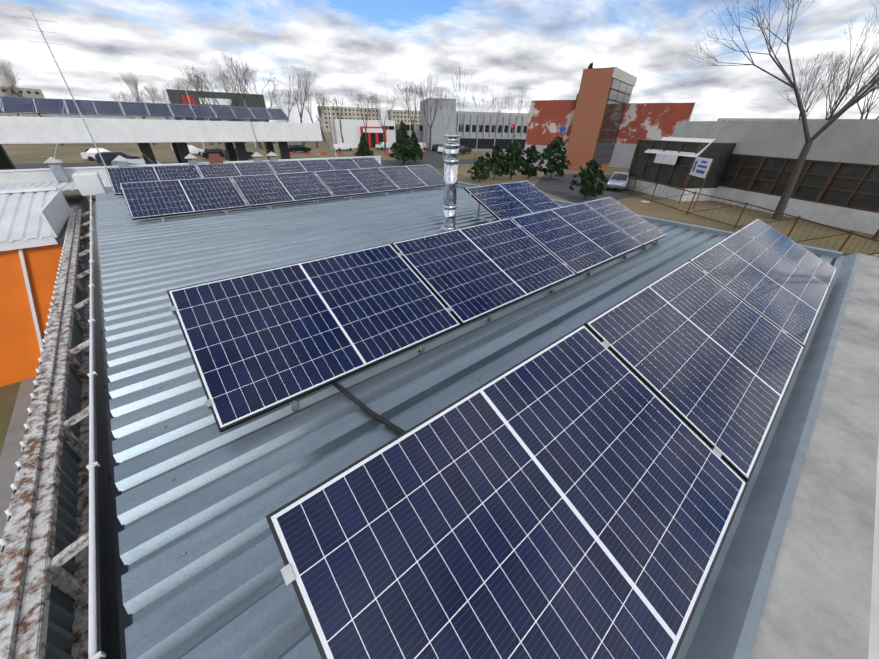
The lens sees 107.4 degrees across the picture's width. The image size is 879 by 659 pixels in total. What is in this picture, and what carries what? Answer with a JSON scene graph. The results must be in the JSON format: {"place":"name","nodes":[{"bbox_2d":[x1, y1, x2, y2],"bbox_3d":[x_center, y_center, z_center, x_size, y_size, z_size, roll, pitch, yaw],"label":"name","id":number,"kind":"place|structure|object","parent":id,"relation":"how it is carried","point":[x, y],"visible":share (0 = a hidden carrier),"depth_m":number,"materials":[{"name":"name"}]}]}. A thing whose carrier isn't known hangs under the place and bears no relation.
{"place":"outdoors","nodes":[
{"label":"outdoors","id":0,"kind":"place"},
{"bbox_2d":[0,184,67,191],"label":"grey roof","id":1,"kind":"structure","parent":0,"point":[61,186],"depth_m":8.81,"materials":[{"name":"grey metal"}]},
{"bbox_2d":[0,175,202,190],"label":"strip","id":2,"kind":"object","parent":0,"point":[72,186],"visible":0.1,"depth_m":10.26,"materials":[{"name":"white metal"}]},
{"bbox_2d":[13,9,149,184],"bbox_3d":[-11.020,-6.899,9.880,3.006,4.300,1.706,-23,40,-33],"label":"antenna","id":3,"kind":"object","parent":2,"relation":"on","point":[39,28],"visible":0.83,"depth_m":9.79,"materials":[{"name":"metal"}]},
{"bbox_2d":[44,151,277,181],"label":"vents","id":4,"kind":"object","parent":2,"relation":"on","point":[59,173],"visible":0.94,"depth_m":11.23,"materials":[{"name":"metal"}]},
{"bbox_2d":[0,156,381,183],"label":"parapet","id":5,"kind":"structure","parent":2,"relation":"on","point":[18,176],"depth_m":10.87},
{"bbox_2d":[208,154,222,163],"bbox_3d":[-9.041,-6.740,13.104,0.420,0.670,0.420,-23,40,-33],"label":"brick stub","id":6,"kind":"object","parent":2,"relation":"on","point":[215,158],"visible":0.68,"depth_m":12.88,"materials":[{"name":"brick"}]},
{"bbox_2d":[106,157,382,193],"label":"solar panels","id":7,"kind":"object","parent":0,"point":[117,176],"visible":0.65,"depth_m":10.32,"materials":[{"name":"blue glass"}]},
{"bbox_2d":[0,159,510,169],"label":"street","id":8,"kind":"structure","parent":0,"point":[65,165],"depth_m":41.25,"materials":[{"name":"grey asphalt"}]},
{"bbox_2d":[362,125,422,146],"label":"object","id":9,"kind":"object","parent":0,"point":[373,131],"visible":0.29,"depth_m":80.87,"materials":[{"name":"white"}]},
{"bbox_2d":[398,150,444,168],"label":"street","id":10,"kind":"structure","parent":0,"point":[434,159],"depth_m":53.84,"materials":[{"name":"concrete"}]},
{"bbox_2d":[80,142,471,165],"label":"cars","id":11,"kind":"object","parent":10,"relation":"on","point":[108,157],"depth_m":51.04,"materials":[{"name":"white metal"}]},
{"bbox_2d":[0,131,878,455],"bbox_3d":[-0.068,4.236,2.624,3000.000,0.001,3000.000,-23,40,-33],"label":"ground","id":12,"kind":"structure","parent":0,"point":[166,153],"depth_m":27.17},
{"bbox_2d":[0,377,35,546],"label":"paving","id":13,"kind":"structure","parent":12,"relation":"on","point":[10,453],"depth_m":5.76,"materials":[{"name":"grey concrete"}]},
{"bbox_2d":[0,236,62,386],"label":"orange wall","id":14,"kind":"structure","parent":12,"relation":"on","point":[29,271],"depth_m":6.75,"materials":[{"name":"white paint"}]},
{"bbox_2d":[55,194,89,246],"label":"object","id":15,"kind":"object","parent":12,"relation":"on","point":[78,201],"depth_m":10.21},
{"bbox_2d":[0,187,70,237],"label":"verge","id":16,"kind":"structure","parent":15,"relation":"on","point":[54,211],"depth_m":7.33,"materials":[{"name":"white paint"}]},
{"bbox_2d":[0,190,57,242],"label":"white roof","id":17,"kind":"structure","parent":16,"relation":"on","point":[21,218],"depth_m":6.94,"materials":[{"name":"white metal"}]},
{"bbox_2d":[111,159,160,165],"bbox_3d":[-27.846,-15.164,30.710,4.400,1.840,1.810,-17,37,-27],"label":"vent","id":18,"kind":"object","parent":12,"relation":"on","point":[134,162],"visible":0.12,"depth_m":29.54,"materials":[{"name":"grey metal"}]},
{"bbox_2d":[47,89,266,121],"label":"building","id":19,"kind":"structure","parent":12,"relation":"on","point":[251,102],"depth_m":104.90,"materials":[{"name":"grey"}]},
{"bbox_2d":[182,95,230,104],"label":"rooftop sign","id":20,"kind":"object","parent":19,"relation":"attached to","point":[223,102],"visible":0.71,"depth_m":105.78,"materials":[{"name":"white plastic"}]},
{"bbox_2d":[0,116,321,169],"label":"canopy","id":21,"kind":"object","parent":12,"relation":"on","point":[144,133],"visible":0.75,"depth_m":17.80,"materials":[{"name":"white metal"}]},
{"bbox_2d":[0,100,275,119],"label":"canopy pv frames","id":22,"kind":"structure","parent":21,"relation":"on","point":[128,115],"depth_m":17.07,"materials":[{"name":"metal"}]},
{"bbox_2d":[0,96,288,119],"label":"solar panels","id":23,"kind":"object","parent":22,"relation":"in","point":[30,105],"visible":1,"depth_m":17.40,"materials":[{"name":"blue glass"}]},
{"bbox_2d":[0,98,282,121],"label":"panel supports","id":24,"kind":"object","parent":21,"relation":"on","point":[137,117],"visible":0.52,"depth_m":18.20,"materials":[{"name":"metal"}]},
{"bbox_2d":[147,77,410,155],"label":"poles","id":25,"kind":"object","parent":12,"relation":"on","point":[330,117],"visible":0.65,"depth_m":59.15,"materials":[{"name":"metal"}]},
{"bbox_2d":[316,114,337,156],"bbox_3d":[-7.700,-12.886,24.380,2.215,5.532,0.470,-23,40,-33],"label":"leaning pole","id":26,"kind":"object","parent":12,"relation":"on","point":[327,135],"visible":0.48,"depth_m":23.25,"materials":[{"name":"metal"}]},
{"bbox_2d":[330,119,422,147],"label":"building","id":27,"kind":"structure","parent":12,"relation":"on","point":[349,130],"depth_m":80.00,"materials":[{"name":"white paint"}]},
{"bbox_2d":[289,152,499,158],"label":"barriers","id":28,"kind":"object","parent":12,"relation":"on","point":[324,153],"visible":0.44,"depth_m":60.99,"materials":[{"name":"white paint"}]},
{"bbox_2d":[0,86,874,131],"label":"apartments","id":29,"kind":"structure","parent":12,"relation":"on","point":[322,116],"depth_m":242.28,"materials":[{"name":"concrete"}]},
{"bbox_2d":[0,89,751,127],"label":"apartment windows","id":30,"kind":"structure","parent":29,"relation":"attached to","point":[37,92],"depth_m":246.02,"materials":[{"name":"white glass"}]},
{"bbox_2d":[0,1,878,151],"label":"trees","id":31,"kind":"object","parent":12,"relation":"on","point":[855,75],"visible":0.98,"depth_m":67.84,"materials":[{"name":"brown plant"}]},
{"bbox_2d":[420,98,528,150],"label":"office","id":32,"kind":"structure","parent":12,"relation":"on","point":[437,134],"depth_m":77.69,"materials":[{"name":"concrete"}]},
{"bbox_2d":[457,114,526,148],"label":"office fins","id":33,"kind":"object","parent":32,"relation":"attached to","point":[470,143],"visible":0.77,"depth_m":79.88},
{"bbox_2d":[355,62,607,199],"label":"conifers","id":34,"kind":"object","parent":12,"relation":"on","point":[407,148],"visible":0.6,"depth_m":35.48,"materials":[{"name":"green plant"}]},
{"bbox_2d":[419,64,560,158],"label":"bare trees","id":35,"kind":"object","parent":12,"relation":"on","point":[460,74],"visible":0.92,"depth_m":54.86,"materials":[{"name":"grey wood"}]},
{"bbox_2d":[523,100,576,167],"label":"painted wall","id":36,"kind":"structure","parent":12,"relation":"on","point":[548,119],"depth_m":45.98,"materials":[{"name":"red paint"}]},
{"bbox_2d":[535,173,645,202],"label":"parking","id":37,"kind":"structure","parent":12,"relation":"on","point":[558,187],"depth_m":31.30,"materials":[{"name":"grey asphalt"}]},
{"bbox_2d":[606,172,629,190],"bbox_3d":[17.676,-14.592,31.783,1.660,1.442,3.950,18,36,25],"label":"silver car","id":38,"kind":"object","parent":37,"relation":"on","point":[614,181],"visible":0.96,"depth_m":30.68,"materials":[{"name":"grey metal"}]},
{"bbox_2d":[608,103,693,167],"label":"brick wing","id":39,"kind":"structure","parent":12,"relation":"on","point":[657,121],"depth_m":47.06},
{"bbox_2d":[626,139,736,200],"bbox_3d":[21.188,-14.556,29.181,6.174,4.300,7.625,-23,40,-33],"label":"annex","id":40,"kind":"object","parent":12,"relation":"on","point":[719,154],"visible":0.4,"depth_m":27.25,"materials":[{"name":"brown glass"}]},
{"bbox_2d":[628,139,701,188],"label":"annex frames","id":41,"kind":"structure","parent":40,"relation":"attached to","point":[634,159],"depth_m":28.16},
{"bbox_2d":[645,137,714,164],"bbox_3d":[20.081,-15.182,27.461,1.350,1.950,5.600,-6,33,-11],"label":"awning","id":42,"kind":"object","parent":40,"relation":"attached to","point":[666,157],"visible":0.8,"depth_m":27.30,"materials":[{"name":"white paint"}]},
{"bbox_2d":[679,156,713,208],"bbox_3d":[19.565,-11.265,24.738,0.116,3.405,2.493,7,33,9],"label":"sign","id":43,"kind":"object","parent":12,"relation":"on","point":[701,167],"visible":1,"depth_m":24.08,"materials":[{"name":"white metal"}]},
{"bbox_2d":[614,173,878,259],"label":"fence","id":44,"kind":"object","parent":12,"relation":"on","point":[797,220],"visible":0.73,"depth_m":19.04,"materials":[{"name":"metal"}]},
{"bbox_2d":[672,119,878,234],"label":"building","id":45,"kind":"structure","parent":12,"relation":"on","point":[851,141],"depth_m":21.92,"materials":[{"name":"grey concrete"}]},
{"bbox_2d":[719,154,878,212],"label":"window frames","id":46,"kind":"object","parent":45,"relation":"attached to","point":[832,175],"visible":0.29,"depth_m":21.60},
{"bbox_2d":[690,0,878,219],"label":"tree","id":47,"kind":"object","parent":12,"relation":"on","point":[789,188],"visible":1,"depth_m":19.15,"materials":[{"name":"brown plant"}]},
{"bbox_2d":[872,229,878,238],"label":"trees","id":48,"kind":"object","parent":12,"relation":"on","point":[876,235],"visible":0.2,"depth_m":18.31,"materials":[{"name":"green plant"}]},
{"bbox_2d":[0,0,878,122],"label":"sky","id":49,"kind":"structure","parent":0,"point":[542,47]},
{"bbox_2d":[565,67,631,170],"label":"brick tower","id":50,"kind":"structure","parent":0,"point":[594,89],"depth_m":42.78,"materials":[{"name":"brick"}]},
{"bbox_2d":[593,78,632,164],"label":"tower windows","id":51,"kind":"structure","parent":50,"relation":"attached to","point":[608,132],"depth_m":45.18,"materials":[{"name":"grey glass"}]},
{"bbox_2d":[612,67,636,85],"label":"tower cap","id":52,"kind":"object","parent":50,"relation":"on","point":[623,76],"visible":1,"depth_m":42.54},
{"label":"walls","id":53,"kind":"object","parent":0,"visible":0},
{"bbox_2d":[0,208,89,658],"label":"fascia frame","id":54,"kind":"object","parent":53,"relation":"attached to","point":[32,570],"visible":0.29,"depth_m":2.15,"materials":[{"name":"white metal"}]},
{"bbox_2d":[1,221,69,552],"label":"bolts","id":55,"kind":"object","parent":54,"relation":"on","point":[3,547],"visible":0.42,"depth_m":2.48,"materials":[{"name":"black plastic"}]},
{"bbox_2d":[0,208,72,579],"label":"light string","id":56,"kind":"object","parent":54,"relation":"attached to","point":[8,512],"visible":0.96,"depth_m":2.76,"materials":[{"name":"white"}]},
{"bbox_2d":[45,221,86,658],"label":"fascia sheet","id":57,"kind":"object","parent":54,"relation":"attached to","point":[60,635],"visible":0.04,"depth_m":2.32,"materials":[{"name":"metal"}]},
{"bbox_2d":[750,254,878,658],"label":"parapet","id":58,"kind":"structure","parent":53,"relation":"on","point":[822,600],"depth_m":1.67,"materials":[{"name":"concrete"}]},
{"bbox_2d":[676,253,860,658],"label":"parapet flashing","id":59,"kind":"object","parent":58,"relation":"on","point":[725,621],"visible":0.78,"depth_m":1.72,"materials":[{"name":"grey metal"}]},
{"bbox_3d":[-1.807,-2.524,7.855,9.991,0.400,15.130,-23,40,-33],"label":"roof slab","id":60,"kind":"object","parent":53,"relation":"on","visible":0},
{"bbox_2d":[96,184,835,658],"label":"roof","id":61,"kind":"structure","parent":60,"relation":"on","point":[220,590],"depth_m":2.46,"materials":[{"name":"grey metal"}]},
{"bbox_2d":[72,172,105,195],"bbox_3d":[-9.901,-4.131,9.147,0.500,0.500,0.700,-23,40,-33],"label":"roof cabinet","id":62,"kind":"object","parent":61,"relation":"on","point":[89,183],"visible":0.86,"depth_m":8.93,"materials":[{"name":"white metal"}]},
{"bbox_2d":[86,196,132,658],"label":"gutter","id":63,"kind":"object","parent":61,"relation":"on","point":[110,621],"visible":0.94,"depth_m":1.83,"materials":[{"name":"white paint"}]},
{"bbox_2d":[120,167,441,221],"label":"row mounts","id":64,"kind":"object","parent":61,"relation":"on","point":[270,207],"visible":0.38,"depth_m":8.66,"materials":[{"name":"silver metal"}]},
{"bbox_2d":[132,169,443,219],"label":"panel mounting frame","id":65,"kind":"structure","parent":64,"relation":"on","point":[279,203],"depth_m":7.88,"materials":[{"name":"silver metal"}]},
{"bbox_2d":[119,164,443,218],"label":"solar panels","id":66,"kind":"object","parent":65,"relation":"in","point":[155,198],"visible":0.9,"depth_m":8.05,"materials":[{"name":"blue glass"}]},
{"bbox_2d":[332,186,464,433],"bbox_3d":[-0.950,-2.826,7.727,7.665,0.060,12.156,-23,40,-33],"label":"conduit","id":67,"kind":"object","parent":61,"relation":"on","point":[370,412],"visible":0.29,"depth_m":2.32,"materials":[{"name":"black plastic"}]},
{"bbox_2d":[134,207,679,555],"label":"roof screws","id":68,"kind":"object","parent":61,"relation":"on","point":[183,552],"visible":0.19,"depth_m":2.69,"materials":[{"name":"grey metal"}]},
{"bbox_2d":[170,201,658,411],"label":"row mounts","id":69,"kind":"object","parent":61,"relation":"on","point":[294,404],"visible":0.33,"depth_m":3.28,"materials":[{"name":"silver metal"}]},
{"bbox_2d":[219,202,666,432],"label":"panel mounting frame","id":70,"kind":"structure","parent":69,"relation":"on","point":[297,397],"depth_m":3.14,"materials":[{"name":"metal"}]},
{"bbox_2d":[167,196,666,429],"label":"solar panels","id":71,"kind":"object","parent":70,"relation":"in","point":[257,342],"visible":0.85,"depth_m":3.04,"materials":[{"name":"blue glass"}]},
{"bbox_2d":[440,135,459,230],"bbox_3d":[0.211,-2.763,6.184,0.356,1.660,0.356,-23,40,-33],"label":"flue","id":72,"kind":"object","parent":61,"relation":"on","point":[451,159],"visible":0.96,"depth_m":6.06,"materials":[{"name":"silver metal"}]},
{"bbox_2d":[469,184,561,221],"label":"row mounts","id":73,"kind":"object","parent":61,"relation":"on","point":[477,216],"visible":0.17,"depth_m":7.13,"materials":[{"name":"silver metal"}]},
{"bbox_2d":[464,188,498,219],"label":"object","id":74,"kind":"structure","parent":73,"relation":"on","point":[478,201],"depth_m":6.43,"materials":[{"name":"metal"}]},
{"bbox_2d":[465,180,559,218],"bbox_3d":[1.712,-2.776,6.960,2.090,0.528,1.243,-23,40,-33],"label":"solar panel","id":75,"kind":"object","parent":74,"relation":"in","point":[507,200],"visible":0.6,"depth_m":6.93,"materials":[{"name":"blue glass"}]},
{"bbox_2d":[281,225,825,585],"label":"clamps","id":76,"kind":"object","parent":61,"relation":"on","point":[288,574],"visible":0.06,"depth_m":1.05,"materials":[{"name":"silver metal"}]},
{"bbox_2d":[584,229,829,481],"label":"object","id":77,"kind":"structure","parent":76,"relation":"on","point":[674,410],"depth_m":2.09,"materials":[{"name":"metal"}]},
{"bbox_2d":[265,218,836,658],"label":"solar panels","id":78,"kind":"object","parent":77,"relation":"in","point":[577,492],"visible":1,"depth_m":1.45,"materials":[{"name":"blue glass"}]},
{"bbox_2d":[457,181,842,258],"bbox_3d":[1.292,-4.978,11.261,0.140,0.100,17.650,-23,40,-33],"label":"flashing","id":79,"kind":"object","parent":61,"relation":"on","point":[814,250],"visible":0.29,"depth_m":6.90,"materials":[{"name":"grey metal"}]}
]}

